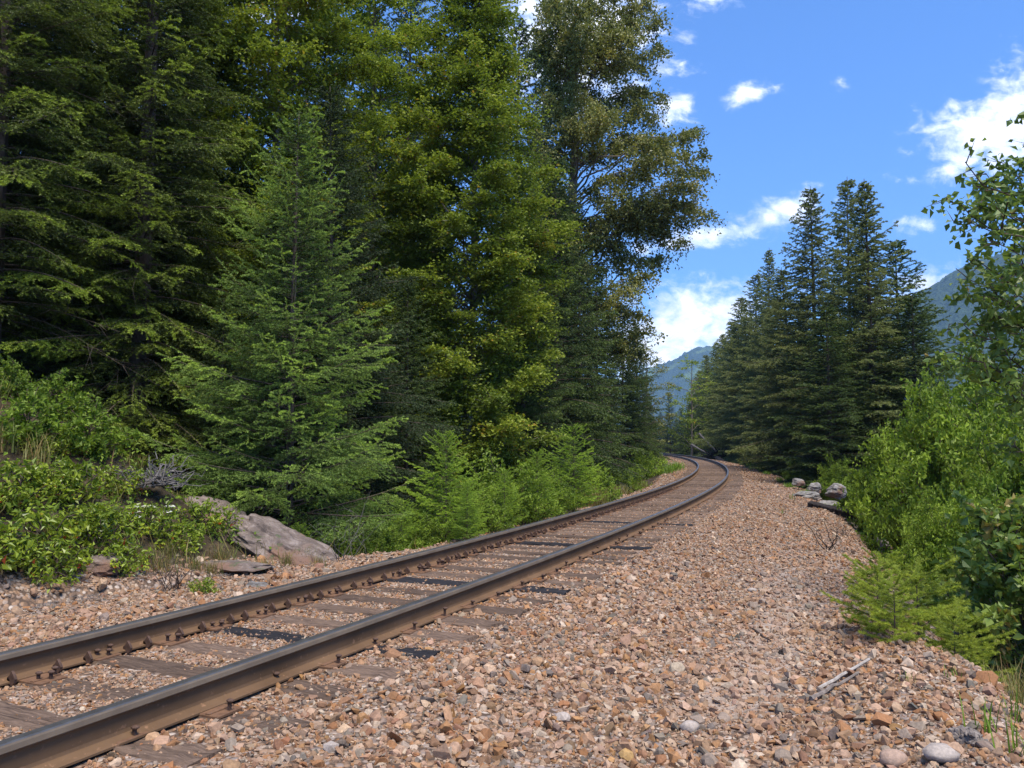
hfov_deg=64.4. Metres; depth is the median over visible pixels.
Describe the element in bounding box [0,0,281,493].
old fir tree
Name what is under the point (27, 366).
old fir tree
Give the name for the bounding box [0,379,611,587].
bank grass
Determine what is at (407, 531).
fir sapling
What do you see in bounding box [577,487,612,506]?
grass tuft
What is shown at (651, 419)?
forest fir tree
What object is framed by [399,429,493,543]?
fir sapling
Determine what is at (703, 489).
railroad tie
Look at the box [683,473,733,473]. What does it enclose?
railroad tie
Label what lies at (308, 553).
grass tuft
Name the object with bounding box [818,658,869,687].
dead stick
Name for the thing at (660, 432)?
forest fir tree
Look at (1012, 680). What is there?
grass tuft
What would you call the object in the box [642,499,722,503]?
railroad tie
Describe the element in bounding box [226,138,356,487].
forest fir tree
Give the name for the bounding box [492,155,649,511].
forest fir tree
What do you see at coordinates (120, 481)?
ground shrub
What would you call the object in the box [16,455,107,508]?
ground shrub
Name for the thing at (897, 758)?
stone
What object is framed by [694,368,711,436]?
fir tree
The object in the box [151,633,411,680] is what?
railroad tie
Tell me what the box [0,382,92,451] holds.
leafy bush
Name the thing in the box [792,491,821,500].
boulder
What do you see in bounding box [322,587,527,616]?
railroad tie
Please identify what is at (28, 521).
ground shrub
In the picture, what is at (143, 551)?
grass tuft
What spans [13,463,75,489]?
ground shrub
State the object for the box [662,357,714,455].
leafy tree
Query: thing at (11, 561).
ground shrub
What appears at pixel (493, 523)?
leafy bush
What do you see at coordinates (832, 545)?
dead stalks
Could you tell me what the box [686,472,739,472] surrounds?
railroad tie
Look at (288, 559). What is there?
grass tuft
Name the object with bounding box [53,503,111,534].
ground shrub
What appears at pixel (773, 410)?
fir tree
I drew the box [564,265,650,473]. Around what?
forest fir tree
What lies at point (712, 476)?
railroad tie
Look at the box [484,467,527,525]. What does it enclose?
fir sapling
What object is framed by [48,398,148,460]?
leafy bush
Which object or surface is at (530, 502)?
leafy bush
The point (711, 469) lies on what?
railroad tie
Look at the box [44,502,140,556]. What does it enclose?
ground shrub
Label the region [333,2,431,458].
forest fir tree
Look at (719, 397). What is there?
fir tree
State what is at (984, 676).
stone
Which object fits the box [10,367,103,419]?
leafy bush
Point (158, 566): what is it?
grass tuft
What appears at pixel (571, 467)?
fir sapling
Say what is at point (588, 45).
cottonwood tree
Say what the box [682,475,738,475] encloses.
railroad tie
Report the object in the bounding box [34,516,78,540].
grass tuft
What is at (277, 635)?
railroad tie
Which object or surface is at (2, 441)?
grass tuft
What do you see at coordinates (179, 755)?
railroad tie
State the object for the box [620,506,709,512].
railroad tie
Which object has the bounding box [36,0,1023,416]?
sky
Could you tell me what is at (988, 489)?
leafy bush
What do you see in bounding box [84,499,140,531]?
ground shrub
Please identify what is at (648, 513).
railroad tie
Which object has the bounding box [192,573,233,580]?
twig litter
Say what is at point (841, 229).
fir tree
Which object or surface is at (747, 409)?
fir tree
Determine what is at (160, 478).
root wad
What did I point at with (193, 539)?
ground shrub
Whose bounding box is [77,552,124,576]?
rock
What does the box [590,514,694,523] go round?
railroad tie
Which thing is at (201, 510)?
ground shrub
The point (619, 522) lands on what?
railroad tie
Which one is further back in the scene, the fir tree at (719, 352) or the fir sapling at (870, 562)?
the fir tree at (719, 352)
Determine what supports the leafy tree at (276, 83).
on the ground at (28, 599)
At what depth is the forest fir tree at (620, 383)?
40.28 m
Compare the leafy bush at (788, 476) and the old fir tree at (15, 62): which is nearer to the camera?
the old fir tree at (15, 62)
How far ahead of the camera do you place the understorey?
9.99 m
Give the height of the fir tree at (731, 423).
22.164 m
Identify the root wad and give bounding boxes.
[107,447,208,490]
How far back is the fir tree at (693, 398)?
128.07 m
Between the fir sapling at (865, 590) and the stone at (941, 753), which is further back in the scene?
the fir sapling at (865, 590)
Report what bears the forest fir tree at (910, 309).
on the ground at (28, 599)
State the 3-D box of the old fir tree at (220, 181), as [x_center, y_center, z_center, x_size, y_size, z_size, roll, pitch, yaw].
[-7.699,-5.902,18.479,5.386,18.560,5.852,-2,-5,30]
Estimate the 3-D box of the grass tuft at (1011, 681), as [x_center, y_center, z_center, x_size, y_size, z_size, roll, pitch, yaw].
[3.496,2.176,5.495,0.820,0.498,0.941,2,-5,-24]
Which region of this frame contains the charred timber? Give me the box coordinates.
[807,501,867,521]
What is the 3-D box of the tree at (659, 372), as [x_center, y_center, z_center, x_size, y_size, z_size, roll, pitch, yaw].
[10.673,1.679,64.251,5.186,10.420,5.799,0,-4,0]
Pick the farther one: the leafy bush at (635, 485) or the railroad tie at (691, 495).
the leafy bush at (635, 485)
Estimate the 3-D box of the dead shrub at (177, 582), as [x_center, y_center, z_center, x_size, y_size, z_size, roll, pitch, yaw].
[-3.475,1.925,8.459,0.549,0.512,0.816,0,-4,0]
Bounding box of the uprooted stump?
[699,446,731,458]
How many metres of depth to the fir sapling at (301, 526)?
11.57 m
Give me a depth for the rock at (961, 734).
4.06 m
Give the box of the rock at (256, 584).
[245,581,267,587]
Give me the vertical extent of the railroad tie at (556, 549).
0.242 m
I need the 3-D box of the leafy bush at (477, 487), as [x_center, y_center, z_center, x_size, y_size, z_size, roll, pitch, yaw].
[-0.699,2.542,15.383,2.246,1.751,2.226,0,-4,0]
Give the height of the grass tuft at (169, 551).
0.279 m
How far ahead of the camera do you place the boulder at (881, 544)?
18.87 m
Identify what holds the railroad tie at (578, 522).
on the ground at (28, 599)
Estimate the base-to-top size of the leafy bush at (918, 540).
1.992 m
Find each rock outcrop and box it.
[183,495,245,536]
[220,514,340,565]
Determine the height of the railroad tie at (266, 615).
0.256 m
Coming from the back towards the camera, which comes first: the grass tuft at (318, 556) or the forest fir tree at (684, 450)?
the forest fir tree at (684, 450)
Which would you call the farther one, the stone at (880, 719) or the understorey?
the understorey
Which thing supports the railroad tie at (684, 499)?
on the ground at (28, 599)
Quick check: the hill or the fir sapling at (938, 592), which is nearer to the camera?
the fir sapling at (938, 592)
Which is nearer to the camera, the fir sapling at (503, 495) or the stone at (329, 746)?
the stone at (329, 746)
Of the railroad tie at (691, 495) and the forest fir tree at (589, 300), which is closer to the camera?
the railroad tie at (691, 495)
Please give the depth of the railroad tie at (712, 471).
43.90 m
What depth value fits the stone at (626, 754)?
4.14 m
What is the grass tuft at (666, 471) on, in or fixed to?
on the ground at (28, 599)
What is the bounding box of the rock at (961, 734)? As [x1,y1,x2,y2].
[947,725,988,746]
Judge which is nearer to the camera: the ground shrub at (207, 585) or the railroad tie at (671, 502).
the ground shrub at (207, 585)
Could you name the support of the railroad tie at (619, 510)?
on the ground at (28, 599)
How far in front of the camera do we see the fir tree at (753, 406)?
66.83 m
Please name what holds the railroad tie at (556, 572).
on the ground at (28, 599)
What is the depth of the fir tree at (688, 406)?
132.51 m
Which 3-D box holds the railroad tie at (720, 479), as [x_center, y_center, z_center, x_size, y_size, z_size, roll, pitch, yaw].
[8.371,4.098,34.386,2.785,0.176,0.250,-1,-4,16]
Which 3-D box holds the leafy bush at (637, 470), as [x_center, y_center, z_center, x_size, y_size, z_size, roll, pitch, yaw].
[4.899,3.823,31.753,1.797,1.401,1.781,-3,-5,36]
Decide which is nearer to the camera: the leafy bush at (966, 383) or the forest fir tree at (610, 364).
the leafy bush at (966, 383)
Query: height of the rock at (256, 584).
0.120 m
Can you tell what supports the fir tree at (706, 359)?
on the ground at (28, 599)
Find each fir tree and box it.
[0,0,116,369]
[0,0,184,410]
[0,0,200,459]
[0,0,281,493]
[2,0,134,392]
[24,0,275,495]
[109,0,284,493]
[122,103,427,554]
[172,298,282,522]
[190,92,345,504]
[197,84,463,532]
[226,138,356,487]
[281,55,368,313]
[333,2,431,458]
[335,145,420,488]
[335,385,409,553]
[343,0,466,484]
[343,275,461,532]
[386,109,468,310]
[434,16,593,473]
[439,303,479,500]
[479,239,586,514]
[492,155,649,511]
[512,287,580,509]
[558,251,624,508]
[559,201,627,453]
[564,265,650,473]
[602,305,668,475]
[619,324,674,467]
[642,410,659,452]
[656,412,664,448]
[660,395,681,453]
[666,372,702,453]
[668,408,688,453]
[675,403,701,455]
[676,355,711,453]
[679,387,696,436]
[689,275,773,463]
[690,297,752,456]
[690,321,734,457]
[693,341,719,453]
[694,326,744,457]
[694,334,727,455]
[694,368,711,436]
[698,335,736,457]
[702,317,752,449]
[717,309,767,463]
[719,335,756,462]
[725,187,879,486]
[726,250,781,463]
[726,267,825,469]
[736,298,787,469]
[743,329,796,469]
[744,356,775,441]
[756,298,826,477]
[763,304,901,507]
[782,181,943,498]
[785,239,963,463]
[789,179,924,486]
[835,296,963,484]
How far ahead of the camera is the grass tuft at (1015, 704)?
4.56 m
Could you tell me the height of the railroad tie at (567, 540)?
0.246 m
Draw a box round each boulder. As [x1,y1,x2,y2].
[792,478,804,485]
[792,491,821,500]
[806,482,820,492]
[819,500,839,505]
[825,483,846,499]
[872,538,892,552]
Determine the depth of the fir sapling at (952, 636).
6.09 m
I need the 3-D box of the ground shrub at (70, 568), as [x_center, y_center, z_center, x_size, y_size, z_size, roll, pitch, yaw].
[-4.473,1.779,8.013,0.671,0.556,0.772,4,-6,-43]
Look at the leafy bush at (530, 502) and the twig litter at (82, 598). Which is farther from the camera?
the leafy bush at (530, 502)
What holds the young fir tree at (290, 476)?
on the ground at (28, 599)
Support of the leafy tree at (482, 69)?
on the ground at (28, 599)
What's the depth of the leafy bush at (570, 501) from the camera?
17.02 m
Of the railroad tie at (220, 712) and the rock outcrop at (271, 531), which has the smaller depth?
the railroad tie at (220, 712)
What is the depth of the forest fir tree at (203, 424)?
14.53 m
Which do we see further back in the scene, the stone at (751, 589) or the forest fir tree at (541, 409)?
the forest fir tree at (541, 409)
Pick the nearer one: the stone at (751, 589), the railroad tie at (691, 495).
the stone at (751, 589)
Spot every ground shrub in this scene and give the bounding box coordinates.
[0,457,57,513]
[0,478,37,513]
[0,500,83,572]
[0,520,29,574]
[0,532,52,571]
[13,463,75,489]
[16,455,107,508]
[17,471,83,505]
[19,436,71,459]
[22,535,94,592]
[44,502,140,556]
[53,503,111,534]
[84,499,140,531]
[95,540,157,577]
[97,462,146,497]
[120,500,182,541]
[153,520,205,556]
[178,497,244,537]
[187,576,220,593]
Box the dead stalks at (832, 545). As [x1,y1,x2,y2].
[799,517,848,549]
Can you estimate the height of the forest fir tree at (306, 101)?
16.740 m
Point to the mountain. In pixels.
(941, 288)
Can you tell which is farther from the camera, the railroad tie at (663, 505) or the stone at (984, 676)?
the railroad tie at (663, 505)
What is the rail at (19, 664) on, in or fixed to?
on the railroad tie at (179, 755)
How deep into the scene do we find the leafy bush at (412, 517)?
13.39 m
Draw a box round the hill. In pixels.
[617,346,726,442]
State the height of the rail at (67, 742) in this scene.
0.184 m
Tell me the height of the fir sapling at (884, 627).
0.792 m
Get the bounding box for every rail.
[0,453,729,767]
[0,454,699,685]
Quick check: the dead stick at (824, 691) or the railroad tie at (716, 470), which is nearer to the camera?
the dead stick at (824, 691)
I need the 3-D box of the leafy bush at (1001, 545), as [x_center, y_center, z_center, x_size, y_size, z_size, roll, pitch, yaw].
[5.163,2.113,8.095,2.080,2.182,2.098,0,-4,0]
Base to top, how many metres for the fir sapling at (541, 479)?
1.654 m
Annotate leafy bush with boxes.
[0,354,53,398]
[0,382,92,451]
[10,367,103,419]
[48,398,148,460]
[332,529,376,557]
[360,519,420,553]
[390,507,449,549]
[397,511,452,548]
[429,472,515,541]
[448,447,554,532]
[449,485,514,533]
[488,463,561,525]
[531,470,584,517]
[575,461,622,501]
[602,468,644,494]
[619,464,652,489]
[620,467,643,490]
[621,448,663,479]
[625,436,667,468]
[780,455,806,487]
[809,454,860,507]
[833,400,943,550]
[845,464,885,538]
[851,361,1022,564]
[862,334,1011,549]
[886,490,975,603]
[893,383,1023,553]
[897,459,1023,605]
[900,382,1023,520]
[917,485,1023,680]
[930,531,1023,667]
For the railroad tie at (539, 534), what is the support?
on the ground at (28, 599)
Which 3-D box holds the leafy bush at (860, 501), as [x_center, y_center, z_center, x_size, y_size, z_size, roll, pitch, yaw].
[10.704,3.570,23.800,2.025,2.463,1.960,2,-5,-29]
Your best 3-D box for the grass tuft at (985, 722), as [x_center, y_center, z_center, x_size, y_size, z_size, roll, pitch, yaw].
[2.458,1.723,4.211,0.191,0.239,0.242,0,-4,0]
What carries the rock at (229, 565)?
on the ground at (28, 599)
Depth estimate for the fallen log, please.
82.82 m
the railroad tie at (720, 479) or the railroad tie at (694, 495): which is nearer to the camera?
the railroad tie at (694, 495)
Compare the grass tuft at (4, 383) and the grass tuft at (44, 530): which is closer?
the grass tuft at (44, 530)
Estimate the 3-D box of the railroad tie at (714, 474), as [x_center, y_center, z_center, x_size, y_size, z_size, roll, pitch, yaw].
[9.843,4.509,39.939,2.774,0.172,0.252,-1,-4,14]
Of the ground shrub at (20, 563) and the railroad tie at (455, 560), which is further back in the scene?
the railroad tie at (455, 560)
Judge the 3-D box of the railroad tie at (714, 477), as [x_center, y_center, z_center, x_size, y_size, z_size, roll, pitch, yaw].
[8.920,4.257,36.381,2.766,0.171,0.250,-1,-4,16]
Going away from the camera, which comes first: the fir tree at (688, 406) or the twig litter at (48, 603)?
the twig litter at (48, 603)
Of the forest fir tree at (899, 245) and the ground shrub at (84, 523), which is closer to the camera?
the ground shrub at (84, 523)
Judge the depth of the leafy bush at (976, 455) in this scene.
12.59 m
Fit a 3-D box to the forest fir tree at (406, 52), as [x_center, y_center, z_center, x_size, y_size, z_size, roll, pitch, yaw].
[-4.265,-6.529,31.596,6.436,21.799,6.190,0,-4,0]
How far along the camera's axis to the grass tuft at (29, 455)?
9.73 m
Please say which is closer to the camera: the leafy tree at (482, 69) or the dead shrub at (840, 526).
the dead shrub at (840, 526)
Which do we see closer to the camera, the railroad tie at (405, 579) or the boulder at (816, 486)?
the railroad tie at (405, 579)
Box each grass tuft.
[0,375,8,395]
[0,416,23,452]
[8,429,67,464]
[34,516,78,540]
[97,476,139,501]
[127,452,145,469]
[127,539,163,564]
[146,549,181,574]
[153,536,188,560]
[179,551,215,572]
[192,555,223,577]
[208,543,244,560]
[249,555,281,570]
[273,550,295,565]
[288,546,317,561]
[310,555,326,566]
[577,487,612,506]
[584,488,611,506]
[613,485,630,496]
[651,465,677,475]
[655,465,676,471]
[663,463,683,471]
[668,461,685,467]
[944,666,961,677]
[959,694,1017,734]
[975,655,1023,703]
[983,662,1023,701]
[983,710,1023,756]
[986,662,1022,696]
[991,662,1023,697]
[995,684,1022,722]
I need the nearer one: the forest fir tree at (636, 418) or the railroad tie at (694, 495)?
the railroad tie at (694, 495)
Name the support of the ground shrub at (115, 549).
on the ground at (28, 599)
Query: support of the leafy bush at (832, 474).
on the ground at (28, 599)
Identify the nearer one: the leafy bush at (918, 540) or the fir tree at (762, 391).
the leafy bush at (918, 540)
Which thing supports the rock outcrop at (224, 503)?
on the ground at (28, 599)
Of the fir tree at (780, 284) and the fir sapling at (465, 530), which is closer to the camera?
the fir sapling at (465, 530)
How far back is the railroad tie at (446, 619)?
7.17 m
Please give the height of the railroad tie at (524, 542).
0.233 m
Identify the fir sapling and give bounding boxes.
[290,521,317,540]
[376,498,428,551]
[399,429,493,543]
[443,481,491,539]
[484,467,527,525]
[512,449,565,521]
[536,423,613,511]
[819,551,930,634]
[847,568,944,642]
[852,547,901,590]
[852,554,988,651]
[907,601,1015,681]
[925,607,988,664]
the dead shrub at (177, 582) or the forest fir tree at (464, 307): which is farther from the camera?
the forest fir tree at (464, 307)
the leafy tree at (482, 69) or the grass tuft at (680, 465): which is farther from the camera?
the grass tuft at (680, 465)
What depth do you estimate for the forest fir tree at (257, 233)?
22.06 m
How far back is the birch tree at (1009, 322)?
7.36 m
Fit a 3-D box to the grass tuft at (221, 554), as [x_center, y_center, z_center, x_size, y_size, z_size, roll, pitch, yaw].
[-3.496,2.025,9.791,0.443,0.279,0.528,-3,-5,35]
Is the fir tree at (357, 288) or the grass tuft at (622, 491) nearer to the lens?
the fir tree at (357, 288)
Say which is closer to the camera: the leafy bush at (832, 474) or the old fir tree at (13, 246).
the old fir tree at (13, 246)
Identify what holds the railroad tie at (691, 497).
on the ground at (28, 599)
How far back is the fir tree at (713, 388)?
101.06 m
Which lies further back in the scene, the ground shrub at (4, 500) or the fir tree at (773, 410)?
the fir tree at (773, 410)
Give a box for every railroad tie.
[0,701,226,767]
[15,666,312,734]
[91,644,352,700]
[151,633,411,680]
[205,619,439,659]
[247,604,478,643]
[290,595,503,629]
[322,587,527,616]
[356,580,551,605]
[381,570,570,594]
[407,565,591,586]
[426,560,602,579]
[444,554,608,571]
[461,548,621,565]
[480,545,632,559]
[495,540,635,554]
[508,537,651,549]
[522,533,653,545]
[533,530,661,541]
[543,527,671,538]
[557,524,672,534]
[566,520,682,531]
[573,519,686,528]
[583,517,692,525]
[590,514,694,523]
[595,512,694,520]
[604,511,702,518]
[609,510,703,516]
[613,508,709,514]
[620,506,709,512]
[623,504,715,510]
[630,503,719,508]
[635,492,731,497]
[635,501,718,507]
[639,500,720,505]
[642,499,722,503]
[645,497,725,502]
[649,496,726,501]
[651,487,738,491]
[653,495,731,499]
[658,493,731,498]
[660,485,739,486]
[663,492,734,496]
[665,483,740,484]
[665,491,731,494]
[669,482,742,483]
[669,489,736,493]
[675,487,736,490]
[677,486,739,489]
[677,487,739,488]
[680,476,740,476]
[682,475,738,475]
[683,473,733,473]
[683,474,740,474]
[683,484,742,485]
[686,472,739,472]
[687,469,735,469]
[687,471,736,471]
[689,470,737,470]
[695,479,743,480]
[697,477,735,477]
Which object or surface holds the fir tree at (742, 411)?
on the ground at (28, 599)
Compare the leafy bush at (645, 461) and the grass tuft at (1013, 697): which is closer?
the grass tuft at (1013, 697)
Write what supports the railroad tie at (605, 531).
on the ground at (28, 599)
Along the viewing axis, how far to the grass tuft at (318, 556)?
10.06 m
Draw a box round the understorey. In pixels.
[0,369,521,553]
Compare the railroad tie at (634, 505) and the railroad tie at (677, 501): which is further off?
the railroad tie at (677, 501)
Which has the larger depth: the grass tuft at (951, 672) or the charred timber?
the charred timber
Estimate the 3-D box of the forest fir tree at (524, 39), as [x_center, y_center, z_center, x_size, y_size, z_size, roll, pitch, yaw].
[-0.017,-4.632,30.453,6.307,18.834,6.066,0,-4,0]
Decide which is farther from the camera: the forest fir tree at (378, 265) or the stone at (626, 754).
the forest fir tree at (378, 265)
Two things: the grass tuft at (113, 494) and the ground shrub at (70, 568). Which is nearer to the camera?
the ground shrub at (70, 568)
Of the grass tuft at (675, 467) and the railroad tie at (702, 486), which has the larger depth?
the grass tuft at (675, 467)
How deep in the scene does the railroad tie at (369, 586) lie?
8.17 m
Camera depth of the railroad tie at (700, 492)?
25.23 m
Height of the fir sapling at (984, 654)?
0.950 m
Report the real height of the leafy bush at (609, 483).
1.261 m
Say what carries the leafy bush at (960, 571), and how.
on the ground at (28, 599)
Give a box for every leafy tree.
[135,0,412,511]
[300,0,459,441]
[357,0,585,513]
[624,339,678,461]
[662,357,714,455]
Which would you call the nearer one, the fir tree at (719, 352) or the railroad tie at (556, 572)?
the railroad tie at (556, 572)
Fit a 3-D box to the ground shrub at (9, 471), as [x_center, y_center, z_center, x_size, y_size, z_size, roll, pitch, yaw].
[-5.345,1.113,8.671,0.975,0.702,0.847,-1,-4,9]
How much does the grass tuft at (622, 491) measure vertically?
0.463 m
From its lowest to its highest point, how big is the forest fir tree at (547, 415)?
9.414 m
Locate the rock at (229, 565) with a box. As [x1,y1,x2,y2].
[200,559,275,571]
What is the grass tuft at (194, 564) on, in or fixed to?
on the ground at (28, 599)
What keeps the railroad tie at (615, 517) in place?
on the ground at (28, 599)
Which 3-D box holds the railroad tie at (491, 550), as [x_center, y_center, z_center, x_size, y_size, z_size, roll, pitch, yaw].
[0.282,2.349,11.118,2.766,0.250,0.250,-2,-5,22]
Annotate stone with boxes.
[323,741,338,752]
[555,711,570,721]
[618,748,635,760]
[679,720,699,732]
[747,588,756,591]
[871,712,892,726]
[879,748,907,767]
[923,743,960,763]
[974,671,998,686]
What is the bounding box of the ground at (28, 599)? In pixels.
[0,393,1023,767]
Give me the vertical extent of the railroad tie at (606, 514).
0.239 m
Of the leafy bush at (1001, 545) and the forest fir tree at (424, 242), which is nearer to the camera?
the leafy bush at (1001, 545)
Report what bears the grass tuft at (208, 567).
on the ground at (28, 599)
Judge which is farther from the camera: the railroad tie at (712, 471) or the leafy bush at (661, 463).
the leafy bush at (661, 463)
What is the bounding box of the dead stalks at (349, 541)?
[309,492,383,561]
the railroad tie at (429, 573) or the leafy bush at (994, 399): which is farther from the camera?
the leafy bush at (994, 399)
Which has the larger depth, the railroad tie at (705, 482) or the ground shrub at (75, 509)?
the railroad tie at (705, 482)
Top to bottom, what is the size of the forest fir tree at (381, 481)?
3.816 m
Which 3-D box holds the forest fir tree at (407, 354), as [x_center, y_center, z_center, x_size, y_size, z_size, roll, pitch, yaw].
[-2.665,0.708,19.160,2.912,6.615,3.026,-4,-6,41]
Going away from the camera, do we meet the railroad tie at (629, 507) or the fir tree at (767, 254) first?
the railroad tie at (629, 507)
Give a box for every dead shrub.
[145,548,207,591]
[819,511,863,536]
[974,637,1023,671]
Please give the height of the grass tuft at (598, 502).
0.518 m
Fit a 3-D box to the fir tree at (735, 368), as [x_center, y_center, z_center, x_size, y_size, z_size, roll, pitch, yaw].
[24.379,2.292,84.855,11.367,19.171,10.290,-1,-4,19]
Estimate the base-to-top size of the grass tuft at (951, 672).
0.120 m
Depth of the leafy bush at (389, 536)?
11.80 m
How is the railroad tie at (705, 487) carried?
on the ground at (28, 599)
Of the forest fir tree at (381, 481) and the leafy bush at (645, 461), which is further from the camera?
the leafy bush at (645, 461)
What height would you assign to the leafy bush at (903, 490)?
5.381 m
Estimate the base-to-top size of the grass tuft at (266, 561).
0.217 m
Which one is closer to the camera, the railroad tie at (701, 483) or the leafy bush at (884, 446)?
the leafy bush at (884, 446)
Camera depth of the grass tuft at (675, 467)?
46.62 m
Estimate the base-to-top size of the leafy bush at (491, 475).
2.382 m
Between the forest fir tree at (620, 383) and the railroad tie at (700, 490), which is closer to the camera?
the railroad tie at (700, 490)
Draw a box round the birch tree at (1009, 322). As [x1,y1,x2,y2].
[921,111,1023,471]
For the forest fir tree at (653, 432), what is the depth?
99.58 m
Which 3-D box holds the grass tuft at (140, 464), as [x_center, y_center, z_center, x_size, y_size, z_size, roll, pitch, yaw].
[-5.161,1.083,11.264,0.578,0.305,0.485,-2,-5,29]
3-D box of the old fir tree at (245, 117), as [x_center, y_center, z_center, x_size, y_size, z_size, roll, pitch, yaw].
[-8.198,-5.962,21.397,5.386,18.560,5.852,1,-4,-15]
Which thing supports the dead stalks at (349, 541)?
on the ground at (28, 599)
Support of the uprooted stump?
on the ground at (28, 599)
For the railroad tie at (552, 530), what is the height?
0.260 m
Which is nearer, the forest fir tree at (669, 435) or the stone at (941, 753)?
the stone at (941, 753)
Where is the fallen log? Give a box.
[691,444,713,456]
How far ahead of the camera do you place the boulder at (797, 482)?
29.57 m
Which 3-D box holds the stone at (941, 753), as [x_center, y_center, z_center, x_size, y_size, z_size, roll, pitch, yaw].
[2.042,1.768,3.881,0.177,0.088,0.136,0,-4,0]
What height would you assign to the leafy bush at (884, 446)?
4.358 m
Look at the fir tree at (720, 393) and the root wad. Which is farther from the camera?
the fir tree at (720, 393)
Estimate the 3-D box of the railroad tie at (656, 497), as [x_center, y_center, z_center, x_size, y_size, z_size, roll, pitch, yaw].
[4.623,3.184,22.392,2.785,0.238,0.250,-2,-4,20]
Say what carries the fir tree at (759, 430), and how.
on the ground at (28, 599)
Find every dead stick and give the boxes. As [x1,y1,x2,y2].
[751,628,770,640]
[809,671,859,700]
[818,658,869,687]
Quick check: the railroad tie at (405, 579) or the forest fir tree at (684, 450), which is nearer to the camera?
the railroad tie at (405, 579)
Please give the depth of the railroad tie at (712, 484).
29.73 m
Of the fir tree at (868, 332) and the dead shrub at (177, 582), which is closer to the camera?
the dead shrub at (177, 582)
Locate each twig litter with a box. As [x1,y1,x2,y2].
[8,599,79,608]
[65,592,118,602]
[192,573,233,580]
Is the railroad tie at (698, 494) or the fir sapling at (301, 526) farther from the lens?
the railroad tie at (698, 494)
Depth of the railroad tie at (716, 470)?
45.86 m
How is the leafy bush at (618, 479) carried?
on the ground at (28, 599)
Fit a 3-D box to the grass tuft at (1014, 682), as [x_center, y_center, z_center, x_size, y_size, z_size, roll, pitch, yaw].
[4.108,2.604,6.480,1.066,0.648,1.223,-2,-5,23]
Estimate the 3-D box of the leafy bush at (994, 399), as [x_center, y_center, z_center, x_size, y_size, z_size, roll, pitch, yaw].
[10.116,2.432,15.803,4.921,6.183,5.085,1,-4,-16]
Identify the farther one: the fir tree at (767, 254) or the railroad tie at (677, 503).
the fir tree at (767, 254)
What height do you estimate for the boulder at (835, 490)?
0.606 m
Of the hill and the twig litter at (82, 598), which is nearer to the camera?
the twig litter at (82, 598)
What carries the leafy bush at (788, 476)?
on the ground at (28, 599)
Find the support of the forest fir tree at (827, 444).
on the ground at (28, 599)
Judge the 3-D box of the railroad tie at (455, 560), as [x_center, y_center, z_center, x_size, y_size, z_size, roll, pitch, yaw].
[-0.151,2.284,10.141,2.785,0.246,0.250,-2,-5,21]
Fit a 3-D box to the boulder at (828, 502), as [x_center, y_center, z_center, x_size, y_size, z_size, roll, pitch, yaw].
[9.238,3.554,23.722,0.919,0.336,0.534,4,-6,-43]
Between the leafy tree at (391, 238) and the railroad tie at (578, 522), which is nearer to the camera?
the railroad tie at (578, 522)
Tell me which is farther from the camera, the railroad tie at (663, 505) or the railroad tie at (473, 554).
the railroad tie at (663, 505)
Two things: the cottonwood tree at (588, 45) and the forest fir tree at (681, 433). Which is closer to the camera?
the cottonwood tree at (588, 45)
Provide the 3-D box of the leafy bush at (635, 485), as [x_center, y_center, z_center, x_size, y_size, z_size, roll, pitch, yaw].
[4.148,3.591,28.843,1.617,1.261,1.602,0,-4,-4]
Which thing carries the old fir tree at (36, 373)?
on the ground at (28, 599)
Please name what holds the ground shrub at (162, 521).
on the ground at (28, 599)
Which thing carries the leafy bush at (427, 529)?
on the ground at (28, 599)
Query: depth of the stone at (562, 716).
4.66 m
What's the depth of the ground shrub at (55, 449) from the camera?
10.12 m
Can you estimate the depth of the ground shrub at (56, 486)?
8.95 m
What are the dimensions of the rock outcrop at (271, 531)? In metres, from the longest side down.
2.098 x 1.235 x 0.727 m
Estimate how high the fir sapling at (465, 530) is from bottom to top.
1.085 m
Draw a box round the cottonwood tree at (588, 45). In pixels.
[517,0,727,410]
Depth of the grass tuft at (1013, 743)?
3.99 m
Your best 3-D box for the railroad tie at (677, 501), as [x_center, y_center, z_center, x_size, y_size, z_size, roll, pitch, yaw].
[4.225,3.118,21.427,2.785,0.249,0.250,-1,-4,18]
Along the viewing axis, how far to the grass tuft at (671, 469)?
44.20 m
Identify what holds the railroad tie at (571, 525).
on the ground at (28, 599)
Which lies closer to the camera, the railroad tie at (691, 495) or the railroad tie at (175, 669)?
the railroad tie at (175, 669)
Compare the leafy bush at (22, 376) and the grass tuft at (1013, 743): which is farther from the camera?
the leafy bush at (22, 376)
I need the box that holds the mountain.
[856,241,1023,409]
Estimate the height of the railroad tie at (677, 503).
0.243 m
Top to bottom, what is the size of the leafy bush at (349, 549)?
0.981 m
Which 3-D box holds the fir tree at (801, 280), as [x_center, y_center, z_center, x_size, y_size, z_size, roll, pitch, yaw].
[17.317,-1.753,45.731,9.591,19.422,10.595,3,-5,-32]
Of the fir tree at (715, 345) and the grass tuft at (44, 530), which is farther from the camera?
the fir tree at (715, 345)

